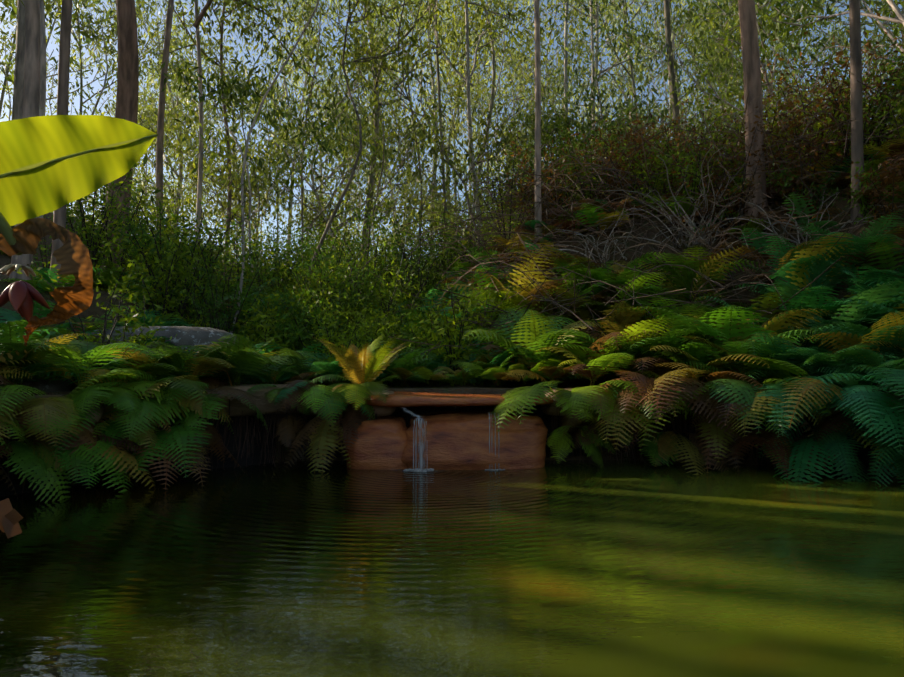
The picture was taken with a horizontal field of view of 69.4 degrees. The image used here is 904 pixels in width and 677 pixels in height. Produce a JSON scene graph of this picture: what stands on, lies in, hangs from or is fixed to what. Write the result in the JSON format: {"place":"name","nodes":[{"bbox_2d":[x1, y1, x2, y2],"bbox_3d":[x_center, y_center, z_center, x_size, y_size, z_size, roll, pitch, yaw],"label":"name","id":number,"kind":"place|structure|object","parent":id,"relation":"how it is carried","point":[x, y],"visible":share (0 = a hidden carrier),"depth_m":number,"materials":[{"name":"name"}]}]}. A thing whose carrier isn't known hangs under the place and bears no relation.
{"place":"outdoors","nodes":[
{"label":"outdoors","id":0,"kind":"place"},
{"bbox_2d":[0,264,50,322],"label":"flower","id":1,"kind":"object","parent":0,"point":[20,295],"visible":1,"depth_m":2.80,"materials":[{"name":"plant"}]},
{"bbox_2d":[0,218,93,537],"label":"dried leaf","id":2,"kind":"object","parent":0,"point":[71,255],"visible":1,"depth_m":2.69,"materials":[{"name":"brown plant"}]},
{"bbox_2d":[0,115,157,254],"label":"banana leaf","id":3,"kind":"object","parent":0,"point":[37,183],"depth_m":2.67,"materials":[{"name":"plant"}]},
{"bbox_2d":[0,405,901,496],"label":"bank","id":4,"kind":"structure","parent":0,"point":[862,455],"depth_m":8.74,"materials":[{"name":"brown soil"}]},
{"bbox_2d":[301,391,553,469],"bbox_3d":[-0.804,1.323,9.158,4.458,1.142,1.669,0,-2,-1],"label":"waterfall rock","id":5,"kind":"object","parent":4,"relation":"on","point":[456,440],"visible":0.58,"depth_m":8.50,"materials":[{"name":"stone"}]},
{"bbox_2d":[0,0,901,269],"label":"sky","id":6,"kind":"structure","parent":0,"point":[95,84],"materials":[{"name":"blue"}]},
{"bbox_2d":[0,460,903,676],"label":"pond water","id":7,"kind":"structure","parent":0,"point":[585,568],"depth_m":4.19,"materials":[{"name":"green liquid"}]},
{"bbox_2d":[392,408,507,472],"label":"waterfall stream","id":8,"kind":"structure","parent":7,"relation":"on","point":[421,458],"depth_m":8.36,"materials":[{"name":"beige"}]},
{"bbox_2d":[0,179,903,476],"bbox_3d":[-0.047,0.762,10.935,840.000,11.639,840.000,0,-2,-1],"label":"ground","id":9,"kind":"structure","parent":0,"point":[96,311],"depth_m":11.87,"materials":[{"name":"brown soil"}]},
{"bbox_2d":[0,326,238,391],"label":"lichen boulders","id":10,"kind":"object","parent":9,"relation":"on","point":[191,336],"visible":0.23,"depth_m":10.33,"materials":[{"name":"grey stone"}]},
{"bbox_2d":[0,0,903,332],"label":"tree","id":11,"kind":"object","parent":9,"relation":"on","point":[697,25],"depth_m":22.90,"materials":[{"name":"plant"}]},
{"bbox_2d":[0,208,903,502],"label":"bank ferns","id":12,"kind":"object","parent":9,"relation":"on","point":[778,354],"visible":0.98,"depth_m":8.37,"materials":[{"name":"green plant"}]},
{"bbox_2d":[0,12,903,492],"bbox_3d":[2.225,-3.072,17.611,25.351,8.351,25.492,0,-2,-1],"label":"understory shrubs","id":13,"kind":"object","parent":9,"relation":"on","point":[274,266],"visible":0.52,"depth_m":13.12,"materials":[{"name":"green plant"}]},
{"bbox_2d":[0,139,903,390],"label":"ground cover plants","id":14,"kind":"object","parent":9,"relation":"on","point":[490,359],"visible":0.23,"depth_m":11.75,"materials":[{"name":"green plant"}]},
{"bbox_2d":[6,342,903,428],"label":"ledge slabs","id":15,"kind":"structure","parent":9,"relation":"on","point":[264,406],"depth_m":8.54,"materials":[{"name":"stone"}]}
]}

